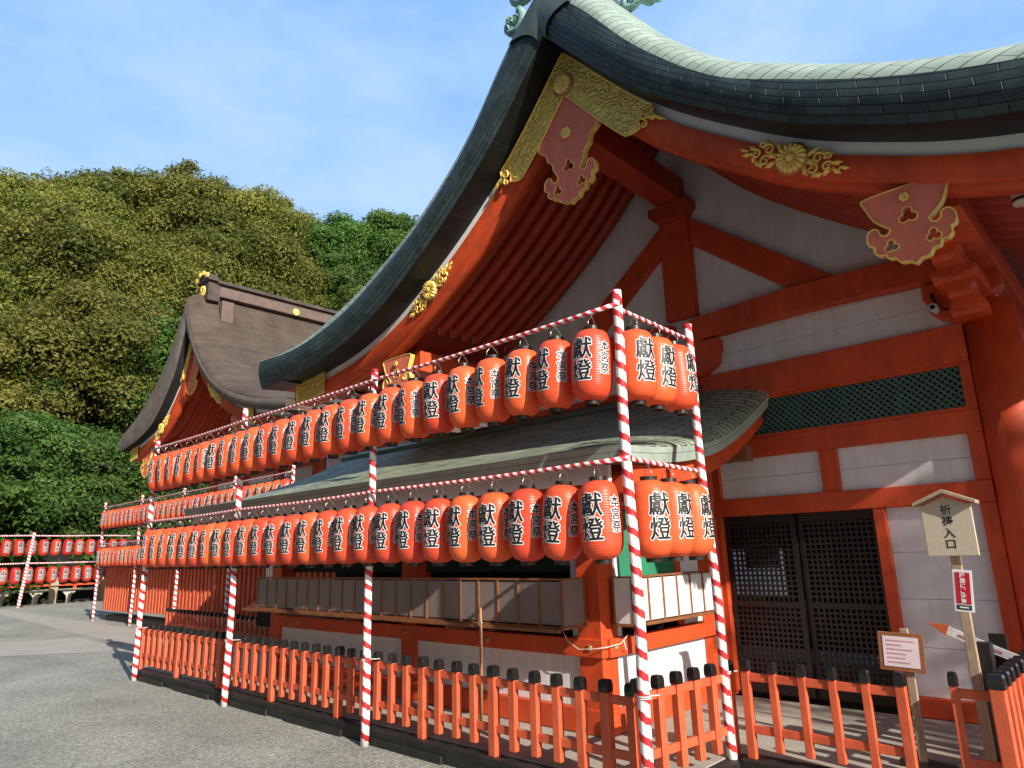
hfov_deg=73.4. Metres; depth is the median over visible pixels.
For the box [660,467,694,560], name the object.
paper lantern
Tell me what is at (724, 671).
striped pole
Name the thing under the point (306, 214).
broadleaf tree
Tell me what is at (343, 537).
paper lantern
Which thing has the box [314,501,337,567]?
paper lantern
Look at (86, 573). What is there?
paper lantern
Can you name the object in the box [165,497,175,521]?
paper lantern
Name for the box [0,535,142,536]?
striped crossbar
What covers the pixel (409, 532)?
paper lantern
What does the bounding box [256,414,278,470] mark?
paper lantern
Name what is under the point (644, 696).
striped pole
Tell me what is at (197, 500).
paper lantern
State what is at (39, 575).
paper lantern
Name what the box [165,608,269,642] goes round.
picket fence
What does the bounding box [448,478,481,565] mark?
paper lantern
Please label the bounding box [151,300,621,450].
striped crossbar
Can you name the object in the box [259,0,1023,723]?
shrine hall
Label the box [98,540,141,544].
striped crossbar
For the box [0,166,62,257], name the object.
broadleaf tree
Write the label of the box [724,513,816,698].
lattice door
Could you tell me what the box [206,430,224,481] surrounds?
paper lantern
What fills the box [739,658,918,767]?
picket fence
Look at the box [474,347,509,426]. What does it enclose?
paper lantern
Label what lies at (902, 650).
notice board
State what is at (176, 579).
striped pole
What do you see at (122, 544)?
paper lantern
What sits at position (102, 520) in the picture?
paper lantern
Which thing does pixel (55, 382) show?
broadleaf tree
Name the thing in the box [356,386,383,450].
paper lantern
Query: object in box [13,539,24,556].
paper lantern
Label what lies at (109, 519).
paper lantern
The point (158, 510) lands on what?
paper lantern
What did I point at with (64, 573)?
paper lantern
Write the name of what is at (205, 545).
paper lantern
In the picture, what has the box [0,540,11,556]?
paper lantern
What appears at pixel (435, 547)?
paper lantern
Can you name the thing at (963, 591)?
caution notice
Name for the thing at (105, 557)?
paper lantern
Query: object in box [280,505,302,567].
paper lantern
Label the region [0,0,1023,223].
sky
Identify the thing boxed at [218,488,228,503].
paper lantern
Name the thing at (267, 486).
paper lantern
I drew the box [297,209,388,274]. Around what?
broadleaf tree
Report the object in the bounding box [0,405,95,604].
broadleaf tree
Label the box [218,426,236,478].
paper lantern
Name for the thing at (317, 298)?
broadleaf tree
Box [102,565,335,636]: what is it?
slatted screen
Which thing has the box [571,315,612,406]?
paper lantern
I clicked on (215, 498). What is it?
paper lantern
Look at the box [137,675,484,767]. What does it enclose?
kerb skirting
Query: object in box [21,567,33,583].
paper lantern
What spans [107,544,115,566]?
paper lantern
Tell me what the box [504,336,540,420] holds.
paper lantern
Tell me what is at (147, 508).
paper lantern
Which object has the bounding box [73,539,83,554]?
paper lantern
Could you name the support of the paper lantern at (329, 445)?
hanging from the striped crossbar at (562, 321)
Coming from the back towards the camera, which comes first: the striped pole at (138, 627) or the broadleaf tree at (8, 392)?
the broadleaf tree at (8, 392)
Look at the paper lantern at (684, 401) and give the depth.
5.21 m
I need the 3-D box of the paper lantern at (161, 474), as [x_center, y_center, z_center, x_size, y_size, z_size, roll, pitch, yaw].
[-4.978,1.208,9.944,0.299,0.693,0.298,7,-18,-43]
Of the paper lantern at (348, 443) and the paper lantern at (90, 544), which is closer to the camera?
the paper lantern at (348, 443)
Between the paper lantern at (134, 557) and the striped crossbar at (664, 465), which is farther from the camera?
the paper lantern at (134, 557)
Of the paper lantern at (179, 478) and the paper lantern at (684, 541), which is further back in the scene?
the paper lantern at (179, 478)
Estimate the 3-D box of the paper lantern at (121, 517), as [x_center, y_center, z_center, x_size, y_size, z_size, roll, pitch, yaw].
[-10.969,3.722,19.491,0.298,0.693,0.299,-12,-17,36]
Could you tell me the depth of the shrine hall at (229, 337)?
22.03 m
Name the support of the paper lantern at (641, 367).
hanging from the striped crossbar at (650, 323)
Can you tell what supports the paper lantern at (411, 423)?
hanging from the striped crossbar at (562, 321)
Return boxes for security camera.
[928,293,949,314]
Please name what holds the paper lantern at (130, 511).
hanging from the striped crossbar at (205, 488)
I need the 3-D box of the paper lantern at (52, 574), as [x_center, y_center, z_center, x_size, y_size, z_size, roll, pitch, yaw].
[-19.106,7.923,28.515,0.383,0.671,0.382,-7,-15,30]
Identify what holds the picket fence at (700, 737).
on the kerb
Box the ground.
[0,600,978,767]
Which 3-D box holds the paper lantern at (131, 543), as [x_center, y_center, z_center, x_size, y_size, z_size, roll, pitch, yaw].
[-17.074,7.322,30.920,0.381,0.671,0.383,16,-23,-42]
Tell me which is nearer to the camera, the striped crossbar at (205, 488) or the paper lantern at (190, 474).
the paper lantern at (190, 474)
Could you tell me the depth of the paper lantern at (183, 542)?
8.89 m
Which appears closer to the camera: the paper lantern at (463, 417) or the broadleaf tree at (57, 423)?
the paper lantern at (463, 417)
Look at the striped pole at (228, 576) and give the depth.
14.62 m
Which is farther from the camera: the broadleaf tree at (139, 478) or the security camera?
the broadleaf tree at (139, 478)
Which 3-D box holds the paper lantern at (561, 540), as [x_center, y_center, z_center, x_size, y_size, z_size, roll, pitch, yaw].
[0.361,0.924,4.872,0.298,0.693,0.299,-6,-13,39]
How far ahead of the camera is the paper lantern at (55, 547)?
28.65 m
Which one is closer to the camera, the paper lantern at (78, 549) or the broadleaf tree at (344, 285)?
the paper lantern at (78, 549)
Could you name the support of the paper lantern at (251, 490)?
hanging from the striped crossbar at (205, 488)
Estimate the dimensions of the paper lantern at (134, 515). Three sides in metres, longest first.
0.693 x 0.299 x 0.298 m
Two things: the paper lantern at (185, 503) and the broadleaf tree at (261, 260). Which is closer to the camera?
the paper lantern at (185, 503)
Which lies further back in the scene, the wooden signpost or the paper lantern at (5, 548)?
the paper lantern at (5, 548)
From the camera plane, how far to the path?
14.90 m
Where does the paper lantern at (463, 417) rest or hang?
hanging from the striped crossbar at (562, 321)
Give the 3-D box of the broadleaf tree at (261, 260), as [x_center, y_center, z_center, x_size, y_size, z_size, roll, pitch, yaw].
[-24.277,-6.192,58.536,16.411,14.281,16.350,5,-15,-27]
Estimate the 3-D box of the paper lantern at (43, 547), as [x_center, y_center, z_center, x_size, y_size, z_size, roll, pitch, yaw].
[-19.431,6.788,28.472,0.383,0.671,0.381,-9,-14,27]
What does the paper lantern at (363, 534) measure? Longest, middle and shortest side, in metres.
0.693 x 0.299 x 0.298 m
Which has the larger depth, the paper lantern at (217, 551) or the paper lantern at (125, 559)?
the paper lantern at (125, 559)
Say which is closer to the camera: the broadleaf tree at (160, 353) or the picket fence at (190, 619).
the picket fence at (190, 619)
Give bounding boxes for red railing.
[0,552,104,605]
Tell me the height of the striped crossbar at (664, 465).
0.064 m
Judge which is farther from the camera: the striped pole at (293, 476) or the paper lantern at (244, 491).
the paper lantern at (244, 491)
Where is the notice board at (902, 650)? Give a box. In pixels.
[877,628,961,767]
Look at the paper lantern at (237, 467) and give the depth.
8.27 m
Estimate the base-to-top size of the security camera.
0.238 m
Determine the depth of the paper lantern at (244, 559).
7.80 m
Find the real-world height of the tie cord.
0.216 m
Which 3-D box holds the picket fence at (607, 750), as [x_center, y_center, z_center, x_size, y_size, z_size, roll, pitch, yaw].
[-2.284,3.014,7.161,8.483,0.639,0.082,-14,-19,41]
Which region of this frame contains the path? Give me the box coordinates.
[0,609,251,657]
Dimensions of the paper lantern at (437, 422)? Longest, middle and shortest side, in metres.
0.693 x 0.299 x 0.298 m
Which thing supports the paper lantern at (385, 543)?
hanging from the striped crossbar at (565, 467)
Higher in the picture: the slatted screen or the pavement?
the slatted screen
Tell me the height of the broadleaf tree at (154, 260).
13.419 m
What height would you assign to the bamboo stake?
0.990 m
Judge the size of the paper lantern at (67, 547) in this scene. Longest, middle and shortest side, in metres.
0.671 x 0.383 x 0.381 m
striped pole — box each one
[16,532,35,607]
[91,502,106,620]
[128,494,143,625]
[131,440,160,680]
[173,488,185,608]
[220,408,248,706]
[224,476,236,628]
[291,465,294,483]
[360,369,379,746]
[610,289,659,767]
[683,323,737,759]
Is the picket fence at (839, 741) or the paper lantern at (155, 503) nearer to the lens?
the picket fence at (839, 741)
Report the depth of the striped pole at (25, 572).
27.71 m
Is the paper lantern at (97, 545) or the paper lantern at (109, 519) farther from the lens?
the paper lantern at (97, 545)
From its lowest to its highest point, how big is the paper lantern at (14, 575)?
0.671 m
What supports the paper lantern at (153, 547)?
hanging from the striped crossbar at (565, 467)
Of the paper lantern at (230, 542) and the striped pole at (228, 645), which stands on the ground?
the striped pole at (228, 645)
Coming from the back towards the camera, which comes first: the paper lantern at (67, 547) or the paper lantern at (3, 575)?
the paper lantern at (67, 547)
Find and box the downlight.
[1010,194,1023,207]
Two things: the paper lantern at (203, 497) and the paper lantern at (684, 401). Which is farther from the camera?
the paper lantern at (203, 497)
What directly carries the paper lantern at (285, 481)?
hanging from the striped crossbar at (205, 488)
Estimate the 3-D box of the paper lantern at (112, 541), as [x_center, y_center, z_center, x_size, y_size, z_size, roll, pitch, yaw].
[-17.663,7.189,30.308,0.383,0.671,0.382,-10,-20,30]
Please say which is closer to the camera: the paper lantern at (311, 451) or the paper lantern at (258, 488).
the paper lantern at (311, 451)
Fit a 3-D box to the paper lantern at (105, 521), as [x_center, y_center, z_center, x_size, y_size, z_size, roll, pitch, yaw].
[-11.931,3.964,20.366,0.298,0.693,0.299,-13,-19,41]
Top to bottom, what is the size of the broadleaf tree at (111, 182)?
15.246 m
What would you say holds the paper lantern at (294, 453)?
hanging from the striped crossbar at (562, 321)
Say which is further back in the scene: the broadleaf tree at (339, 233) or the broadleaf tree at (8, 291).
the broadleaf tree at (339, 233)
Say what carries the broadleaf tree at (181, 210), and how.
on the hillside
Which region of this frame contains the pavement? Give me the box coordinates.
[146,652,984,767]
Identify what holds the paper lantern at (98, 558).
hanging from the striped crossbar at (120, 542)
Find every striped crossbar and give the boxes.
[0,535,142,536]
[0,561,95,564]
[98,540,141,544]
[102,470,293,507]
[143,455,632,523]
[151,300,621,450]
[609,303,684,339]
[618,454,698,472]
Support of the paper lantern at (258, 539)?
hanging from the striped crossbar at (565, 467)
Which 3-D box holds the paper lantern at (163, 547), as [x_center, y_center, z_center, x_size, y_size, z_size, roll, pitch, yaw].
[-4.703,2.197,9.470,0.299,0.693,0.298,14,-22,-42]
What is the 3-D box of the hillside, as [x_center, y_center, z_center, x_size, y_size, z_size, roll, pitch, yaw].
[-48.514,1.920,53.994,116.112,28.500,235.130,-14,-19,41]
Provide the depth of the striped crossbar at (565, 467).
5.81 m
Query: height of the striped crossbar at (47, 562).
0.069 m
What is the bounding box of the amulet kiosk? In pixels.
[184,384,768,736]
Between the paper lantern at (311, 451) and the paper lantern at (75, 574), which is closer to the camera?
the paper lantern at (311, 451)
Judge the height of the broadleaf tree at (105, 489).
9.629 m
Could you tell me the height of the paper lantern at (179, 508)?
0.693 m
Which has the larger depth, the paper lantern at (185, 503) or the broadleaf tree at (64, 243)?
the broadleaf tree at (64, 243)
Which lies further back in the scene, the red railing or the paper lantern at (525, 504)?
the red railing
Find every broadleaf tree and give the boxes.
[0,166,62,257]
[0,197,168,322]
[0,252,76,320]
[0,277,180,433]
[0,309,49,415]
[0,333,117,435]
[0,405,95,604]
[0,423,205,586]
[3,409,123,548]
[20,165,186,239]
[25,174,151,238]
[81,436,208,530]
[85,299,181,427]
[88,230,212,315]
[117,158,266,237]
[130,220,329,314]
[188,180,314,272]
[278,271,328,308]
[281,197,328,254]
[295,220,372,270]
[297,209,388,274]
[307,262,376,310]
[336,208,418,271]
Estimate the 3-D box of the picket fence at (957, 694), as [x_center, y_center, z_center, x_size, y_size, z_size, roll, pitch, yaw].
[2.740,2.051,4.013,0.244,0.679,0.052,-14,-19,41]
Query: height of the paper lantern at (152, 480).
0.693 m
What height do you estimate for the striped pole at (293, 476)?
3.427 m
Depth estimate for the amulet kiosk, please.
6.64 m
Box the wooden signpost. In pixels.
[912,489,1000,761]
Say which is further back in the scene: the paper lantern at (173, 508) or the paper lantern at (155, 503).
the paper lantern at (155, 503)
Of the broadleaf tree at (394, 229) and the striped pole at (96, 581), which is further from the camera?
the broadleaf tree at (394, 229)
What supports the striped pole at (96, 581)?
on the ground
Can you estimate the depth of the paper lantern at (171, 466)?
9.59 m
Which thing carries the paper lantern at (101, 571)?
hanging from the striped crossbar at (47, 562)
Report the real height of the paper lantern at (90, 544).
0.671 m
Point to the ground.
(87, 710)
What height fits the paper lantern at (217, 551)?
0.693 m
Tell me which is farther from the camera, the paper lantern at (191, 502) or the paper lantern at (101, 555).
the paper lantern at (101, 555)
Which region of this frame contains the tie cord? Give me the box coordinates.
[563,631,627,650]
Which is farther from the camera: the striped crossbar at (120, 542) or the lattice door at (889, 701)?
the striped crossbar at (120, 542)
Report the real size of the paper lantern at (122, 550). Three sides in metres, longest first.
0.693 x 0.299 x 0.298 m
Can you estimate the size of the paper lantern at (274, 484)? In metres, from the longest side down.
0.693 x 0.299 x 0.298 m
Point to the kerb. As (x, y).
(457, 755)
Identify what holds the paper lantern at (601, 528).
hanging from the striped crossbar at (565, 467)
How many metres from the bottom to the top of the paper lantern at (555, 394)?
0.693 m
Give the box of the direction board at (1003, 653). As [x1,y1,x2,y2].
[928,622,1016,669]
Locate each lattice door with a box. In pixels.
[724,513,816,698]
[796,509,896,707]
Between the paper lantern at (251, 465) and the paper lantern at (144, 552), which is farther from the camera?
the paper lantern at (144, 552)
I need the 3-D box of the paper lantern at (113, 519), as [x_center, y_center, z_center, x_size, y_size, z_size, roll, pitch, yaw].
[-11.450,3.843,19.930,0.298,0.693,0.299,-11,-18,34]
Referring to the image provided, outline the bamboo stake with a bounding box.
[477,607,482,720]
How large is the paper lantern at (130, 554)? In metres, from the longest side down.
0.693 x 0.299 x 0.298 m
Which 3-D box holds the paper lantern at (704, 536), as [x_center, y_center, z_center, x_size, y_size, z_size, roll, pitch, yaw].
[1.340,0.957,5.131,0.298,0.693,0.299,10,-19,-43]
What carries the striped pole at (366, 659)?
on the ground
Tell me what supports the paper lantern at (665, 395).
hanging from the striped crossbar at (650, 323)
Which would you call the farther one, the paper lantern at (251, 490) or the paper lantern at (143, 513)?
the paper lantern at (143, 513)
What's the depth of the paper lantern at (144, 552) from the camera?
9.77 m
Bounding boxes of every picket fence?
[138,622,638,767]
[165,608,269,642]
[629,659,740,767]
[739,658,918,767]
[947,671,1002,767]
[986,649,1023,767]
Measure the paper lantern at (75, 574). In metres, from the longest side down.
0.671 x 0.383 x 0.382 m
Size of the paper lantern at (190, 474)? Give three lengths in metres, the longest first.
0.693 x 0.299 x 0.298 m
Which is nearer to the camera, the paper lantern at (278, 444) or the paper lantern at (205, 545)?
the paper lantern at (278, 444)
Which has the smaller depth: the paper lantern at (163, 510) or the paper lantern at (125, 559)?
the paper lantern at (163, 510)
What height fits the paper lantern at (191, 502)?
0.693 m
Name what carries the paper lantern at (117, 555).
hanging from the striped crossbar at (120, 542)
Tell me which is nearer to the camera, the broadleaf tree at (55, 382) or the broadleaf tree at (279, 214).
the broadleaf tree at (55, 382)
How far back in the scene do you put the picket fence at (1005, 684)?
3.96 m
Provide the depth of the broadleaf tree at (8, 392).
39.27 m
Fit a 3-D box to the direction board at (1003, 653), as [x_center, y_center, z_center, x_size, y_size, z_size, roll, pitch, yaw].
[3.324,2.142,4.816,0.572,0.873,0.084,-14,-19,41]
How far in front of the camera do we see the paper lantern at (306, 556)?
6.92 m
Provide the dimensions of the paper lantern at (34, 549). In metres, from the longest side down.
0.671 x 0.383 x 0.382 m
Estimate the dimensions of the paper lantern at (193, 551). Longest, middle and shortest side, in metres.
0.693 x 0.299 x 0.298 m
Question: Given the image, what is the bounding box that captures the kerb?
[137,652,830,767]
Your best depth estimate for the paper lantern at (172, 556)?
9.11 m
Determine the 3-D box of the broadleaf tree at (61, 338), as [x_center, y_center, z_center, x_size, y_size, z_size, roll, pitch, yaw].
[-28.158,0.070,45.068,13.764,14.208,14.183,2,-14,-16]
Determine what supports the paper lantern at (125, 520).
hanging from the striped crossbar at (205, 488)
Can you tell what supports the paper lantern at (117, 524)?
hanging from the striped crossbar at (205, 488)
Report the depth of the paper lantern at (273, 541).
7.36 m
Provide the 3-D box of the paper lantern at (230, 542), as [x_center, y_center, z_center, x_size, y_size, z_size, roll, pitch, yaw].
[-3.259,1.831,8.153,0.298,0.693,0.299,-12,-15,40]
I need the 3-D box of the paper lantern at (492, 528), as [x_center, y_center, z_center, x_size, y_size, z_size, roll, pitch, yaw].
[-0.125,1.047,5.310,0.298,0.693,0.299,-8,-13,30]
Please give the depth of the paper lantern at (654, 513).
4.60 m
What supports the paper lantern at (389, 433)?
hanging from the striped crossbar at (562, 321)
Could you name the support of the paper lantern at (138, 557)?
hanging from the striped crossbar at (120, 542)
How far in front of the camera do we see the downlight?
4.65 m
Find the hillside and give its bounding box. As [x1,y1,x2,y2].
[65,414,125,436]
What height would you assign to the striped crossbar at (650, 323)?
0.064 m
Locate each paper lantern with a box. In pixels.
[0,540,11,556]
[0,568,7,584]
[9,567,20,584]
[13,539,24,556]
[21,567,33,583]
[25,539,36,555]
[34,567,45,583]
[38,539,48,555]
[46,566,57,582]
[49,539,61,555]
[58,566,69,582]
[61,539,72,555]
[70,566,81,581]
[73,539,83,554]
[82,565,91,581]
[85,539,95,554]
[93,565,103,580]
[96,539,105,551]
[96,545,102,567]
[99,545,107,566]
[100,508,108,529]
[103,507,110,529]
[103,544,111,566]
[107,509,114,528]
[107,539,116,547]
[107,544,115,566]
[111,508,119,528]
[111,546,119,566]
[115,506,124,527]
[115,546,123,566]
[118,539,127,545]
[119,504,128,527]
[119,543,128,566]
[123,503,132,526]
[123,544,132,566]
[128,503,136,526]
[128,542,135,566]
[129,539,136,544]
[132,504,140,525]
[132,544,140,566]
[136,504,143,524]
[137,546,142,566]
[140,523,158,568]
[141,503,148,524]
[146,502,154,523]
[147,449,163,493]
[149,526,167,568]
[153,498,160,523]
[155,498,164,522]
[157,446,172,491]
[158,520,177,568]
[160,498,170,521]
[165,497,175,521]
[166,443,181,489]
[167,519,187,568]
[171,494,180,520]
[174,440,193,487]
[176,494,186,519]
[177,519,197,568]
[182,492,191,519]
[184,438,203,485]
[187,491,197,518]
[188,516,208,568]
[193,490,203,507]
[195,433,212,483]
[199,489,209,506]
[199,515,218,568]
[205,488,215,505]
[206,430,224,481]
[211,513,230,568]
[212,486,221,504]
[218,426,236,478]
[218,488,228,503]
[224,513,243,568]
[225,487,233,501]
[230,425,249,476]
[232,488,236,500]
[237,510,257,567]
[242,481,249,497]
[243,418,264,473]
[247,483,257,496]
[250,508,270,567]
[254,479,265,494]
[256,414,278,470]
[262,477,272,492]
[265,507,286,567]
[270,475,281,490]
[271,410,292,468]
[279,473,290,487]
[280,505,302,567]
[285,405,309,465]
[297,503,319,567]
[301,400,326,461]
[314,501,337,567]
[319,395,344,458]
[333,497,357,566]
[337,389,364,454]
[353,497,378,566]
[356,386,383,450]
[374,492,401,566]
[376,376,405,446]
[397,489,425,566]
[398,370,428,441]
[422,363,454,437]
[422,486,452,565]
[447,356,481,432]
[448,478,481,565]
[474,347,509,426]
[477,474,511,565]
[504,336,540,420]
[508,470,544,564]
[536,326,574,413]
[541,470,581,564]
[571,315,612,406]
[578,465,623,563]
[615,313,657,406]
[634,460,674,562]
[646,322,676,411]
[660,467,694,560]
[665,334,697,415]
[679,466,714,559]
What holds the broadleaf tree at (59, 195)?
on the hillside
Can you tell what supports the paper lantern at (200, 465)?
hanging from the striped crossbar at (562, 321)
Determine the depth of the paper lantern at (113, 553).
19.31 m
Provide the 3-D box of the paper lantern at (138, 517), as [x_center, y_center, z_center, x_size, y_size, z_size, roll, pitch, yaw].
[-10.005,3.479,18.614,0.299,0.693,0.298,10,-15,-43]
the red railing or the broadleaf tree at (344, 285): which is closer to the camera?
the red railing
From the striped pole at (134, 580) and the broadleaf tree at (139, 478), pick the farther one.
the broadleaf tree at (139, 478)
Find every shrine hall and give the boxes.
[101,271,487,491]
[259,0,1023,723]
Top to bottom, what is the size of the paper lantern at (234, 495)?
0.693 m
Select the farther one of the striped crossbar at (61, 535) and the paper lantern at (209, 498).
the striped crossbar at (61, 535)
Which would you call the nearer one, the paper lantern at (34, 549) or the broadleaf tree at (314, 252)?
the paper lantern at (34, 549)
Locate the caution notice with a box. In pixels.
[952,569,974,612]
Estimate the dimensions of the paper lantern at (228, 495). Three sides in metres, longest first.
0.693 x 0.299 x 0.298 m

